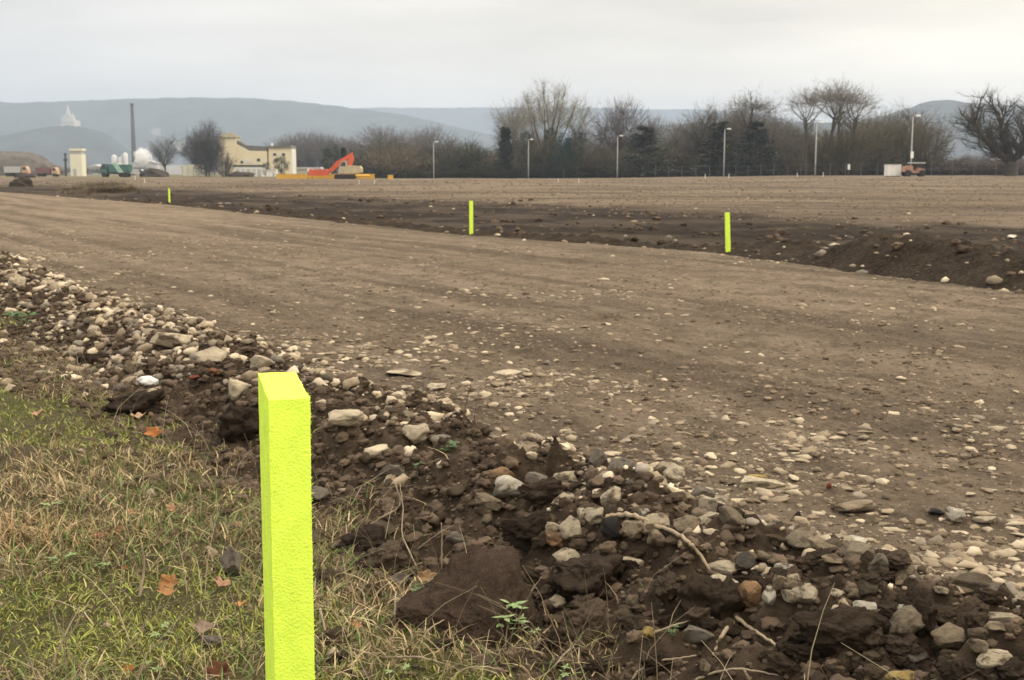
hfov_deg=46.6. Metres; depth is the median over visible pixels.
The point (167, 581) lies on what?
dry leaf
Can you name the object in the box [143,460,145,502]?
twig
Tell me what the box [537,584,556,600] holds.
soil clod
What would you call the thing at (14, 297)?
soil crumbs
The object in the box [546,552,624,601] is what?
soil clod
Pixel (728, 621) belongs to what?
soil clod
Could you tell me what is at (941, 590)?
stone
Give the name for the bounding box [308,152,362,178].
excavator
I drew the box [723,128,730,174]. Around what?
lamp post
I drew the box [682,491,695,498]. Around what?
stone
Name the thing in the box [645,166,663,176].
bush
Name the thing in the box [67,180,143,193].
weed stalks
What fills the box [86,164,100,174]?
hall
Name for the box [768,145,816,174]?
bush
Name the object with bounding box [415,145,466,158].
bush
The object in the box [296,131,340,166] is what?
bare tree
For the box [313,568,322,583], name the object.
soil clod
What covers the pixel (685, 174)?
bush
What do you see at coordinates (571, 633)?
soil clod
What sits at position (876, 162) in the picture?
bush
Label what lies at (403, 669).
weed plant
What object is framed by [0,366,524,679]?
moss
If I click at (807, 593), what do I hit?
stone
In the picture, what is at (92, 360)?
soil clod
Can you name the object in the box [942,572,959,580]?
stone
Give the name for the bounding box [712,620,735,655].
root
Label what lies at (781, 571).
soil clod
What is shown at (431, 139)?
bare tree
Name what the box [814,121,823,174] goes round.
lamp post
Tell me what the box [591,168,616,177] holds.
bush
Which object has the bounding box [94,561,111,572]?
weed plant
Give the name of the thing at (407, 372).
stone
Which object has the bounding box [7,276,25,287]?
stone
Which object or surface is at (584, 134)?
bare tree
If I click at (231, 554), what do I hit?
stone
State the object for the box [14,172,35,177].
earth heap
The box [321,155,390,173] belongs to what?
bush
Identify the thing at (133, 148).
chimney
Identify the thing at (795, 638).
soil clod
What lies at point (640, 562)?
stone
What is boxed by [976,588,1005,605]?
soil clod
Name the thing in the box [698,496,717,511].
stone
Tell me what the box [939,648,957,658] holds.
stone
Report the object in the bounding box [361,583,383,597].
soil clod
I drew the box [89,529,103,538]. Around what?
dry leaf
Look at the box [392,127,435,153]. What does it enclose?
bare tree
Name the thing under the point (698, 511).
stone
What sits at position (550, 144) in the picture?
evergreen tree
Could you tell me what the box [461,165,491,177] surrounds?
bush
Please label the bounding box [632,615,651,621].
soil clod
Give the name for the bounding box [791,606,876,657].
soil clod
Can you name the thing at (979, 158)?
bare tree
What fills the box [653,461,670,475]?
stone
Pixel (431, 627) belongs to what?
twig
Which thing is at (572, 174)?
bush
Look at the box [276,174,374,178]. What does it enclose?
barrier wall
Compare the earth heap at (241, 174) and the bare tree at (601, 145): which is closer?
the bare tree at (601, 145)
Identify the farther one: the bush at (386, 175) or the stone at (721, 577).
the bush at (386, 175)
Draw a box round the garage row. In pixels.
[233,165,265,176]
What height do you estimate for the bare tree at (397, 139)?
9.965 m
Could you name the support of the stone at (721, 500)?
on the earth ridge at (780, 609)
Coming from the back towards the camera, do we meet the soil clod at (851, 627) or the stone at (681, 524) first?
the stone at (681, 524)
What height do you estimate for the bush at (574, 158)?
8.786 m
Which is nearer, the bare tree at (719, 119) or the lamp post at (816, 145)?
the lamp post at (816, 145)
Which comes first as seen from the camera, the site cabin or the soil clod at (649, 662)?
the soil clod at (649, 662)
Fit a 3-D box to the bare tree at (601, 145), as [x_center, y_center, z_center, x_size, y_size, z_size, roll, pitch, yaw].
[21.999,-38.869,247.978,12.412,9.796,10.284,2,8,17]
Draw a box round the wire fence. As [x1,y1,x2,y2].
[655,161,1018,176]
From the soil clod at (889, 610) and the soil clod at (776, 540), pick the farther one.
the soil clod at (776, 540)
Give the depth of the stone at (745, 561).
2.34 m
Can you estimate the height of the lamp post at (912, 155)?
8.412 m
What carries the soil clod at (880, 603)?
on the soil clod
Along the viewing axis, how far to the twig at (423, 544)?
2.97 m
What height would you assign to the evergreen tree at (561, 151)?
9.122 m
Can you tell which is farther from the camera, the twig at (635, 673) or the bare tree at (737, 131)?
the bare tree at (737, 131)
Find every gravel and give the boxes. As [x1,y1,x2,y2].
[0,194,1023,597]
[0,270,1023,679]
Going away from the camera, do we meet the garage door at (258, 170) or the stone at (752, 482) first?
the stone at (752, 482)
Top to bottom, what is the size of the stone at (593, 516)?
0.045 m
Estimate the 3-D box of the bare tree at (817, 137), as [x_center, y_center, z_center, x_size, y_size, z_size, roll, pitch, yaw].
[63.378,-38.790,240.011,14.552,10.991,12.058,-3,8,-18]
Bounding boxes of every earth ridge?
[0,253,1023,679]
[112,199,1023,290]
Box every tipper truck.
[3,166,30,176]
[35,167,59,176]
[100,163,132,176]
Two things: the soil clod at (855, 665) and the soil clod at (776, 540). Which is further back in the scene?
the soil clod at (776, 540)
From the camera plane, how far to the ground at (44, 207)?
8.23 m
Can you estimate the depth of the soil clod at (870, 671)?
1.89 m
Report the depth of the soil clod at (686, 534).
2.46 m
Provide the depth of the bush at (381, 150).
223.98 m
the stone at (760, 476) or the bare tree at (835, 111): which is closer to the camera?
the stone at (760, 476)
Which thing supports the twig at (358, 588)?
on the ground at (44, 207)
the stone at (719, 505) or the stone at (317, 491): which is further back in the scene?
the stone at (317, 491)
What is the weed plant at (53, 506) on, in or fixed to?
on the ground at (44, 207)
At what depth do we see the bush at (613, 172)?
211.89 m
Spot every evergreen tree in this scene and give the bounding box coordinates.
[193,140,221,176]
[319,143,341,173]
[340,147,346,158]
[494,126,514,177]
[516,128,536,177]
[541,126,558,177]
[552,131,574,177]
[566,125,585,175]
[609,125,676,177]
[690,121,752,175]
[721,121,785,175]
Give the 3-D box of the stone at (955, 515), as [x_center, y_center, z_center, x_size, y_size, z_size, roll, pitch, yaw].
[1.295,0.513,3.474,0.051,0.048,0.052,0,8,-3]
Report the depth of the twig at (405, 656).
2.17 m
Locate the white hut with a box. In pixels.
[266,169,277,176]
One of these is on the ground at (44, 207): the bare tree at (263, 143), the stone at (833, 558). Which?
the bare tree at (263, 143)
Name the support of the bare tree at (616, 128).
on the ground at (44, 207)
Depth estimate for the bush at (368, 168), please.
216.84 m
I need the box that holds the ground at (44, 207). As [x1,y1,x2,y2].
[0,173,1023,679]
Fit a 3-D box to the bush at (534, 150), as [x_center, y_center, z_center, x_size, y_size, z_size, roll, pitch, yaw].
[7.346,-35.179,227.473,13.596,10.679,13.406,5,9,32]
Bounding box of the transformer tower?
[69,146,86,175]
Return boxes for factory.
[111,153,182,173]
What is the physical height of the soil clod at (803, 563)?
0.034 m
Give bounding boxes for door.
[257,169,260,176]
[896,167,899,174]
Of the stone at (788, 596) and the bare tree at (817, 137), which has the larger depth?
the bare tree at (817, 137)
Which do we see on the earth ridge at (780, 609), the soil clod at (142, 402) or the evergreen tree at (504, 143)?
the soil clod at (142, 402)
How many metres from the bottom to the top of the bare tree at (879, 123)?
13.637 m
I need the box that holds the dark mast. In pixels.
[63,153,66,175]
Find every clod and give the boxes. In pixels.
[74,353,109,363]
[101,389,167,415]
[217,404,258,444]
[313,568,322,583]
[319,625,348,647]
[321,567,348,584]
[325,650,347,663]
[335,523,393,556]
[355,561,375,574]
[356,553,367,562]
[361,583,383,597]
[365,539,408,573]
[390,545,537,648]
[432,637,455,650]
[500,510,551,552]
[513,638,532,645]
[517,476,567,503]
[521,575,538,584]
[525,570,538,579]
[530,531,547,547]
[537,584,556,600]
[539,628,566,649]
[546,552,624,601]
[559,625,580,640]
[566,597,616,638]
[582,657,607,674]
[603,653,629,670]
[622,559,639,569]
[622,617,642,632]
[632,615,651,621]
[639,649,671,675]
[657,615,675,626]
[671,613,691,630]
[674,573,745,620]
[681,532,700,547]
[684,606,710,622]
[691,617,719,632]
[696,657,716,670]
[717,617,735,635]
[729,623,745,637]
[732,575,749,582]
[733,506,744,516]
[750,630,776,646]
[753,576,772,591]
[757,649,776,662]
[763,567,786,576]
[766,651,798,676]
[768,534,789,549]
[775,639,794,657]
[782,633,805,643]
[785,565,802,578]
[785,642,819,661]
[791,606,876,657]
[793,554,818,571]
[805,547,831,564]
[809,576,834,587]
[815,664,849,679]
[834,602,848,608]
[848,658,864,674]
[854,571,881,586]
[854,663,884,679]
[861,627,886,648]
[861,660,882,666]
[869,609,884,615]
[873,614,890,633]
[875,548,890,554]
[875,570,896,583]
[876,601,897,609]
[878,604,897,618]
[884,633,923,655]
[890,652,911,667]
[894,593,905,601]
[897,584,937,637]
[904,663,926,670]
[919,660,931,671]
[930,639,939,655]
[932,604,956,626]
[932,647,949,651]
[935,656,951,672]
[939,661,957,677]
[943,666,970,679]
[955,596,980,612]
[962,659,996,679]
[964,610,988,628]
[967,629,986,640]
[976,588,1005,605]
[995,656,1023,679]
[1011,599,1023,608]
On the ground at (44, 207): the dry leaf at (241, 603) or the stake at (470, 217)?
the dry leaf at (241, 603)
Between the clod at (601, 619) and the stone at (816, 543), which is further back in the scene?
the stone at (816, 543)
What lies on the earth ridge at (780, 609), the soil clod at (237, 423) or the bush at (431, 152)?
the soil clod at (237, 423)
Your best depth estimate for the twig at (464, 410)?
3.31 m
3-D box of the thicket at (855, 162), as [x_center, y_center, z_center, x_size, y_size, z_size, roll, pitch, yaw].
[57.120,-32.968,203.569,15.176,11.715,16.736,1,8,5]
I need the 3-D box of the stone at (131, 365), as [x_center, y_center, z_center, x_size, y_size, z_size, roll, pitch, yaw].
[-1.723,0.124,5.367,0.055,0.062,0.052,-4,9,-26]
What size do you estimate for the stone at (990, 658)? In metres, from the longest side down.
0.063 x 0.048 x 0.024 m
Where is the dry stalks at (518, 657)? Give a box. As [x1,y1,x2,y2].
[0,287,977,679]
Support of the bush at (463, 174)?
on the ground at (44, 207)
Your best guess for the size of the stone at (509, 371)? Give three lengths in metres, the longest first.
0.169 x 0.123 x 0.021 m
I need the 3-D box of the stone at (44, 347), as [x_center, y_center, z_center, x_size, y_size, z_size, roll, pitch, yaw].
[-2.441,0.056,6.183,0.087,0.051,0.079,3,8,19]
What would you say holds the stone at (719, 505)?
on the earth ridge at (780, 609)
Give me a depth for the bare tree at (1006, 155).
165.29 m
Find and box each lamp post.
[433,141,437,177]
[528,139,533,177]
[617,135,622,177]
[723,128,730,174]
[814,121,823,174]
[909,115,920,176]
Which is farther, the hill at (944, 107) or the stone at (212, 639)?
the hill at (944, 107)
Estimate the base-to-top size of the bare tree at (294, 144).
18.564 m
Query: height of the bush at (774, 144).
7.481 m
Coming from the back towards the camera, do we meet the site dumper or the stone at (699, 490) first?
the site dumper
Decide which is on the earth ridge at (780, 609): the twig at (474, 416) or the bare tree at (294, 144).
the twig at (474, 416)
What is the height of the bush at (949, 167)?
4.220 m
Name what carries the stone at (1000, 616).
on the earth ridge at (780, 609)
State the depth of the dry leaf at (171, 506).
3.19 m
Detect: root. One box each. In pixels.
[605,511,710,569]
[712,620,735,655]
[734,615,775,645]
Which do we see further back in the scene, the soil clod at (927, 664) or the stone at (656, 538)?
the stone at (656, 538)
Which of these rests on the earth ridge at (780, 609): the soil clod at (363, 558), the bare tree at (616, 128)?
the soil clod at (363, 558)
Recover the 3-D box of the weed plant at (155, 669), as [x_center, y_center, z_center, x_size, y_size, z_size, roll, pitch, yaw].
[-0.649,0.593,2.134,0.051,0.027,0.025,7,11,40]
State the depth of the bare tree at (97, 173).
539.20 m
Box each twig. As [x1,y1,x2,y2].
[40,482,51,505]
[50,606,80,667]
[69,598,90,638]
[126,507,134,539]
[137,545,144,596]
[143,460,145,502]
[319,607,325,630]
[347,646,380,653]
[355,586,369,623]
[370,477,400,523]
[381,655,459,670]
[394,591,396,612]
[399,483,416,566]
[417,526,451,548]
[417,619,444,643]
[440,523,442,569]
[450,666,508,679]
[461,382,471,433]
[474,393,478,435]
[507,647,544,653]
[534,647,572,678]
[631,655,696,679]
[653,617,712,634]
[693,667,778,679]
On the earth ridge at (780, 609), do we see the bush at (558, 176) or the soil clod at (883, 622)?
the soil clod at (883, 622)
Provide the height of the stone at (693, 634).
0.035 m
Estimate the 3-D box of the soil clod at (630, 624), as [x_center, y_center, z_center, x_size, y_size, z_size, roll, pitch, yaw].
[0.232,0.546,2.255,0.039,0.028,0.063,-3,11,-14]
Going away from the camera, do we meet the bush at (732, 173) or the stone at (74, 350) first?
the stone at (74, 350)
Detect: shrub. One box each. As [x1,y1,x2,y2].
[211,151,238,176]
[262,162,271,174]
[272,156,289,173]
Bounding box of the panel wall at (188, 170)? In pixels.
[182,165,215,176]
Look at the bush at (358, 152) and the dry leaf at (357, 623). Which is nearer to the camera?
the dry leaf at (357, 623)
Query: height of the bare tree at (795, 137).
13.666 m
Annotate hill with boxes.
[0,97,519,172]
[0,125,140,172]
[352,107,807,148]
[654,100,1023,161]
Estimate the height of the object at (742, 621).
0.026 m
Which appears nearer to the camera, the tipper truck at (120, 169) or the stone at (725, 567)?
the stone at (725, 567)
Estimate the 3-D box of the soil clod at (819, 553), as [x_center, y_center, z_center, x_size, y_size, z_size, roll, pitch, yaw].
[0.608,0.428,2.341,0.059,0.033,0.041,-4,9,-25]
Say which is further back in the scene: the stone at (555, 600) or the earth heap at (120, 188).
the earth heap at (120, 188)
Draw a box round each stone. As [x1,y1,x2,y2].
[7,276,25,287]
[35,346,52,352]
[68,345,84,358]
[69,285,80,293]
[87,325,101,337]
[112,383,126,392]
[124,361,136,373]
[149,332,192,347]
[188,375,199,379]
[193,346,229,363]
[200,635,223,646]
[208,368,220,375]
[220,545,240,574]
[228,377,249,401]
[250,355,274,368]
[311,486,330,500]
[328,409,367,426]
[373,520,396,532]
[378,464,404,476]
[386,369,421,375]
[390,572,410,586]
[401,385,413,390]
[402,423,429,444]
[427,383,446,389]
[439,558,449,566]
[445,531,464,543]
[474,492,501,510]
[491,466,516,479]
[493,369,524,374]
[493,475,523,497]
[519,441,538,451]
[524,472,547,483]
[545,522,559,531]
[545,531,563,546]
[548,594,566,607]
[551,492,573,506]
[552,547,579,561]
[553,471,577,483]
[559,515,581,540]
[568,481,583,492]
[570,593,594,609]
[577,508,586,520]
[584,507,603,525]
[588,448,606,467]
[600,486,620,507]
[600,515,620,537]
[607,458,635,475]
[615,612,635,626]
[620,556,643,572]
[621,520,643,541]
[625,594,638,606]
[638,508,649,516]
[641,626,653,637]
[642,512,669,534]
[646,529,665,548]
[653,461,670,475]
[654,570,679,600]
[663,463,684,481]
[666,491,687,499]
[673,515,702,532]
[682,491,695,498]
[682,625,714,643]
[691,486,715,497]
[691,506,709,516]
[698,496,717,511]
[699,511,718,523]
[699,659,710,675]
[708,560,736,575]
[711,574,737,582]
[716,503,723,511]
[717,498,725,503]
[718,503,744,525]
[722,498,733,505]
[734,551,755,571]
[737,580,761,606]
[739,475,785,488]
[747,474,767,478]
[762,586,775,606]
[766,518,781,525]
[773,575,786,592]
[774,563,792,568]
[776,521,798,528]
[781,589,798,603]
[783,578,797,589]
[785,527,813,549]
[786,573,800,580]
[792,583,817,603]
[807,537,836,549]
[821,553,842,563]
[824,537,841,546]
[830,499,876,512]
[831,588,843,598]
[835,533,853,544]
[842,541,875,555]
[847,587,862,600]
[849,535,867,542]
[852,600,876,610]
[857,580,877,596]
[868,553,888,571]
[884,671,913,679]
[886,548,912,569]
[887,605,925,634]
[894,567,919,580]
[904,565,914,574]
[905,651,928,663]
[914,565,934,574]
[928,508,944,514]
[930,622,965,648]
[933,586,948,594]
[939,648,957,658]
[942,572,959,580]
[945,506,965,522]
[952,570,966,573]
[953,572,992,595]
[958,573,973,594]
[967,639,988,652]
[972,516,995,522]
[976,649,1012,668]
[979,583,1000,589]
[984,621,1005,630]
[984,668,999,679]
[988,612,1017,621]
[1012,594,1023,603]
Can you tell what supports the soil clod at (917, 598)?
on the earth ridge at (780, 609)
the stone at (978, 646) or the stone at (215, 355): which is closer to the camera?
the stone at (978, 646)
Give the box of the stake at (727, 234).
[725,212,730,251]
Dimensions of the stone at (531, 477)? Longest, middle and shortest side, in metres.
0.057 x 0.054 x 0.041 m
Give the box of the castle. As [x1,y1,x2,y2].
[61,105,80,125]
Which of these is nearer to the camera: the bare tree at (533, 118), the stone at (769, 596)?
the stone at (769, 596)
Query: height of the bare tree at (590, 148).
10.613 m
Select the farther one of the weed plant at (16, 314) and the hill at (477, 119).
the hill at (477, 119)
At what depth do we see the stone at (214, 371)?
4.73 m
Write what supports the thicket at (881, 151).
on the ground at (44, 207)
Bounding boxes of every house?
[219,133,295,175]
[296,167,322,173]
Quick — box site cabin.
[884,164,901,176]
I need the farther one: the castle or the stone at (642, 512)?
the castle
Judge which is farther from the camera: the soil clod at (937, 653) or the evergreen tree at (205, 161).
the evergreen tree at (205, 161)
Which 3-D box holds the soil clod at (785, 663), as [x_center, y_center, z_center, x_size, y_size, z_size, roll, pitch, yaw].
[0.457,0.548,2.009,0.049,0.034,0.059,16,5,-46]
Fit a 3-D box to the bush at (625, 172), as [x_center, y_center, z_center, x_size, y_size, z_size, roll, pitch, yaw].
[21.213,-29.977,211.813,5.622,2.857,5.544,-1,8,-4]
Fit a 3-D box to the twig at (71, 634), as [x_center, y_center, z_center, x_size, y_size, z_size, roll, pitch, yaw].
[-0.839,0.544,2.311,0.045,0.075,0.012,-5,9,-29]
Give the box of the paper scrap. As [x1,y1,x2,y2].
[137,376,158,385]
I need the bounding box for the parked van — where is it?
[130,169,143,175]
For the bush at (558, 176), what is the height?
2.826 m
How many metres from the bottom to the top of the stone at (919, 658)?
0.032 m
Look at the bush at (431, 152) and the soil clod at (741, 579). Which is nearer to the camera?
the soil clod at (741, 579)
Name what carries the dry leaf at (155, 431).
on the ground at (44, 207)
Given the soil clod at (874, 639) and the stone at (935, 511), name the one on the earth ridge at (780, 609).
the soil clod at (874, 639)
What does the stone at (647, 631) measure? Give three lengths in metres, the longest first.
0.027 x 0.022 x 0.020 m
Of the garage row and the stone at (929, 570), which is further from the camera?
the garage row
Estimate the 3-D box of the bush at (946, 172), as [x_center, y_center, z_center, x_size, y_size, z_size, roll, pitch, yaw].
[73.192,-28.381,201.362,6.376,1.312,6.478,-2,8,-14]
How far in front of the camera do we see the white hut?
286.20 m
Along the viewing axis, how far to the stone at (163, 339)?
5.55 m
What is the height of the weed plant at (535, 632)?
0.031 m
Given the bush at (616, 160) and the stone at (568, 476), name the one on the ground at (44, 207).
the bush at (616, 160)
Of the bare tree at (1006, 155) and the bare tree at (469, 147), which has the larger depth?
the bare tree at (469, 147)
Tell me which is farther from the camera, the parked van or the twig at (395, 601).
the parked van
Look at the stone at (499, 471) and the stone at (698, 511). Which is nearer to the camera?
the stone at (698, 511)
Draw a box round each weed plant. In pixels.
[3,311,35,327]
[41,500,62,511]
[47,552,76,566]
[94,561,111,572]
[142,660,160,674]
[149,621,170,638]
[385,663,410,678]
[439,439,459,453]
[493,599,528,633]
[529,627,540,642]
[557,663,569,679]
[668,625,679,639]
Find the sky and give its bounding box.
[0,0,1023,122]
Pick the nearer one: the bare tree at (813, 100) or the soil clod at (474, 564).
the soil clod at (474, 564)
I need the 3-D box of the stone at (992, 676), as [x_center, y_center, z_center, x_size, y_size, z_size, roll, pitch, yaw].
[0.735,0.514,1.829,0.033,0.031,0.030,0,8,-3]
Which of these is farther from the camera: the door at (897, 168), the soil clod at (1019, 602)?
the door at (897, 168)
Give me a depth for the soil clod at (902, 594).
2.11 m
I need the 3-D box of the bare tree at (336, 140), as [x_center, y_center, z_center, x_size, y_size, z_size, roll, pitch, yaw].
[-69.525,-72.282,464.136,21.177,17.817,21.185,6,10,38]
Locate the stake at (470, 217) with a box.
[469,201,472,233]
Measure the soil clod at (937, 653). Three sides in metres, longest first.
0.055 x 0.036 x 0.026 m
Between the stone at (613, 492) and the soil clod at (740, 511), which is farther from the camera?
the stone at (613, 492)
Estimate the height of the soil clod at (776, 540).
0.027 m
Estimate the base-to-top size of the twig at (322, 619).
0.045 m
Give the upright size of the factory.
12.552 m
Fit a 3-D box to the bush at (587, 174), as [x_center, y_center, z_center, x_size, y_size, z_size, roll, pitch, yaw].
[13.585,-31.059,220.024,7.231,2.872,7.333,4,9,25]
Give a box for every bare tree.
[69,167,98,174]
[89,166,100,174]
[145,134,180,171]
[172,128,226,176]
[185,119,227,176]
[262,135,304,156]
[278,131,321,166]
[291,128,324,166]
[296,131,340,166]
[311,133,352,173]
[323,135,369,173]
[342,122,427,159]
[381,132,412,154]
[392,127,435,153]
[393,138,424,158]
[410,123,455,151]
[419,143,437,156]
[423,141,452,157]
[439,133,472,154]
[456,142,486,155]
[485,144,530,157]
[488,100,541,150]
[489,73,605,162]
[559,121,603,150]
[575,136,601,154]
[587,93,665,157]
[591,135,626,151]
[635,111,670,148]
[655,117,693,153]
[661,114,709,171]
[675,98,745,159]
[688,100,759,151]
[704,108,760,165]
[719,96,774,156]
[725,83,789,175]
[743,112,803,167]
[746,99,796,151]
[759,111,824,152]
[778,126,821,150]
[783,79,836,174]
[798,124,833,149]
[802,77,871,174]
[814,77,882,169]
[824,82,884,164]
[837,111,892,153]
[842,104,911,158]
[867,96,951,144]
[936,83,1023,175]
[954,154,991,161]
[972,155,988,162]
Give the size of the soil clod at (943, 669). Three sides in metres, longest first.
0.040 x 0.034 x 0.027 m
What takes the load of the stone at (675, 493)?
on the earth ridge at (780, 609)
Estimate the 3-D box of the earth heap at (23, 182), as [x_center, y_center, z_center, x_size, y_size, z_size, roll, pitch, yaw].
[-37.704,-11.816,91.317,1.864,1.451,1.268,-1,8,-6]
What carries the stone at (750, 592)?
on the earth ridge at (780, 609)
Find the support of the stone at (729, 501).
on the earth ridge at (780, 609)
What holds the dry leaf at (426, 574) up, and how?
on the ground at (44, 207)
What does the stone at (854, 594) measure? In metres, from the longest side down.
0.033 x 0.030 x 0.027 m
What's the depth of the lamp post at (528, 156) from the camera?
207.48 m
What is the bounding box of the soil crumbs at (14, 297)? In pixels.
[0,177,1023,646]
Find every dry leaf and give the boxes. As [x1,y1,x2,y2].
[30,409,42,415]
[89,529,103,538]
[123,664,134,671]
[130,412,145,417]
[144,426,161,436]
[156,584,176,594]
[158,574,178,587]
[165,503,176,511]
[189,619,213,632]
[206,660,231,679]
[213,576,232,586]
[234,601,246,606]
[350,619,362,627]
[417,569,436,581]
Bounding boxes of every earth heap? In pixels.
[9,177,33,186]
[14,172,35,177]
[56,183,137,193]
[139,168,169,176]
[227,171,254,176]
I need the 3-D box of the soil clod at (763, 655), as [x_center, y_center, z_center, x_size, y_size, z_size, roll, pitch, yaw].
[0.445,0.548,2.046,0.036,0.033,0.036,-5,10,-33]
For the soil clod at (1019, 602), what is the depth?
2.09 m
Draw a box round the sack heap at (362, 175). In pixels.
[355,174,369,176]
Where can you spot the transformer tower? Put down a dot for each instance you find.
(77, 162)
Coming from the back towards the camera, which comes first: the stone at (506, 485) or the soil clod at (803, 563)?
the stone at (506, 485)
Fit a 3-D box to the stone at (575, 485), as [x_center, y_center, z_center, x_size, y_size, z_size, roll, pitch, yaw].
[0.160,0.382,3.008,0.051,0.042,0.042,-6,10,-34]
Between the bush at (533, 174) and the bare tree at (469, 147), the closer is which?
the bush at (533, 174)
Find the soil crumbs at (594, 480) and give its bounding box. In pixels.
[0,198,1023,679]
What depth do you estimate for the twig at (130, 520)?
2.88 m
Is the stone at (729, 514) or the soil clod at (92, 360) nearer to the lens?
the stone at (729, 514)
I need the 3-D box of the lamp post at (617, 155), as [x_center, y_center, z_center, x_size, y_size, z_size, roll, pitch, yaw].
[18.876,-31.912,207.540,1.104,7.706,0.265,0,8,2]
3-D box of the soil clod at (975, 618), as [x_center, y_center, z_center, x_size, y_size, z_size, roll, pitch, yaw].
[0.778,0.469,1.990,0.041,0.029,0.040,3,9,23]
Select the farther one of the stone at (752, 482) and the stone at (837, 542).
the stone at (752, 482)
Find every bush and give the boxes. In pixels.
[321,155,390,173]
[346,142,378,159]
[351,165,384,174]
[354,138,406,177]
[358,136,416,177]
[363,140,432,177]
[367,163,391,177]
[372,169,399,177]
[393,167,417,177]
[394,151,440,176]
[395,170,429,177]
[413,147,457,177]
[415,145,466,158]
[420,168,451,177]
[422,151,471,176]
[428,149,488,177]
[436,136,493,177]
[439,168,460,177]
[452,167,473,177]
[458,145,515,177]
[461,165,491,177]
[476,165,501,177]
[478,166,513,177]
[480,148,532,177]
[489,140,530,166]
[491,166,533,177]
[511,163,546,177]
[516,140,552,177]
[522,129,589,177]
[531,162,556,177]
[538,150,588,177]
[545,166,569,177]
[556,143,590,177]
[564,167,584,177]
[572,165,599,177]
[578,150,614,177]
[579,140,622,177]
[586,167,603,177]
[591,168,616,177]
[592,148,639,177]
[604,165,642,177]
[610,136,675,176]
[618,164,643,177]
[627,144,681,176]
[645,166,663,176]
[652,141,699,175]
[652,163,680,176]
[653,136,684,175]
[663,166,685,176]
[680,170,693,175]
[683,150,744,175]
[684,166,715,175]
[724,170,744,175]
[736,140,797,175]
[736,165,753,175]
[739,165,777,175]
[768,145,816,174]
[787,169,813,174]
[861,164,883,174]
[862,167,883,174]
[866,156,894,168]
[884,145,922,174]
[920,155,982,174]
[930,170,963,174]
[944,155,991,174]
[948,158,1004,174]
[977,160,1004,175]
[985,157,1023,175]
[1002,165,1023,175]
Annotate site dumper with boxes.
[901,162,925,176]
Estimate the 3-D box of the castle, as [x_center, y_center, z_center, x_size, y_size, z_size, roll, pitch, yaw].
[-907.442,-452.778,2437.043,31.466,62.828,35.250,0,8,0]
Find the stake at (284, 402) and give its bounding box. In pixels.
[258,372,316,679]
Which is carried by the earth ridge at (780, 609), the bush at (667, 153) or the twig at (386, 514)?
the twig at (386, 514)
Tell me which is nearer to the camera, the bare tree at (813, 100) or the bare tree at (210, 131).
the bare tree at (813, 100)
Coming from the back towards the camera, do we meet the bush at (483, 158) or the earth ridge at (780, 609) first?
the bush at (483, 158)
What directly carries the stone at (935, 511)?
on the ground at (44, 207)
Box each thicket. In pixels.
[788,132,851,174]
[808,115,887,175]
[837,107,907,174]
[858,108,953,174]
[895,114,960,174]
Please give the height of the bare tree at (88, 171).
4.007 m
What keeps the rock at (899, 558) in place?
on the earth ridge at (780, 609)
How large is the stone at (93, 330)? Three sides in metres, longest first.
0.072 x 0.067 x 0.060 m
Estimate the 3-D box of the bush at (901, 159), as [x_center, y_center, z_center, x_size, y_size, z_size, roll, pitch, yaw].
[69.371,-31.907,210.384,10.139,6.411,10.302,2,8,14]
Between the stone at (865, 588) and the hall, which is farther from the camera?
the hall
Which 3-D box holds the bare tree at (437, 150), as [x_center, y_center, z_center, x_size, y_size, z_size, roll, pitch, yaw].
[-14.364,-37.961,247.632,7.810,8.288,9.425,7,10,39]
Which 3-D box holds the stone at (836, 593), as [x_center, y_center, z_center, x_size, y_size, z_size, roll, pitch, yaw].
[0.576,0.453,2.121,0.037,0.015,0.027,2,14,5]
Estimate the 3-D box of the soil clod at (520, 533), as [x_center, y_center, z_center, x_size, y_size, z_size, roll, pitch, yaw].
[0.034,0.441,2.751,0.122,0.090,0.086,1,8,9]
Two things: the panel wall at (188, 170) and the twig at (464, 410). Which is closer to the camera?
the twig at (464, 410)
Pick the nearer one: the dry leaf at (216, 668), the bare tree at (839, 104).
the dry leaf at (216, 668)
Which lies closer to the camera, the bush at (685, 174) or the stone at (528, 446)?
the stone at (528, 446)
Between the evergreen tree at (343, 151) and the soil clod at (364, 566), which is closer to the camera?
the soil clod at (364, 566)
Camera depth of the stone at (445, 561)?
2.84 m
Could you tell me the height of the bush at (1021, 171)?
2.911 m
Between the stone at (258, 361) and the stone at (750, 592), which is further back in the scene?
the stone at (258, 361)
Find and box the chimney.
[130,103,136,161]
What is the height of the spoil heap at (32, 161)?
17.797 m
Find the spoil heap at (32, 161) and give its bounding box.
[0,151,64,175]
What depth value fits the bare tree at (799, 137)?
241.13 m
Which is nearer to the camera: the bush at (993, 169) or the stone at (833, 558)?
the stone at (833, 558)
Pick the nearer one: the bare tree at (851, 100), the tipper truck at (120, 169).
the bare tree at (851, 100)
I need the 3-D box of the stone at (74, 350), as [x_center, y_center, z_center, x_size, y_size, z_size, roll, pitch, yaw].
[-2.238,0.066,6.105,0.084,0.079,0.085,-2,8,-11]
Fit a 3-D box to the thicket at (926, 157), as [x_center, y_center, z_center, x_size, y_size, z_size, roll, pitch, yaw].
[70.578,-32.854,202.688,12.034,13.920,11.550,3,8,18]
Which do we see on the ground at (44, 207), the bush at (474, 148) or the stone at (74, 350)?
the bush at (474, 148)
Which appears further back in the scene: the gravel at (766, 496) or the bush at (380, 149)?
the bush at (380, 149)
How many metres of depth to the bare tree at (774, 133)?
221.14 m
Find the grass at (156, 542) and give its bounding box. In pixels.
[0,300,812,679]

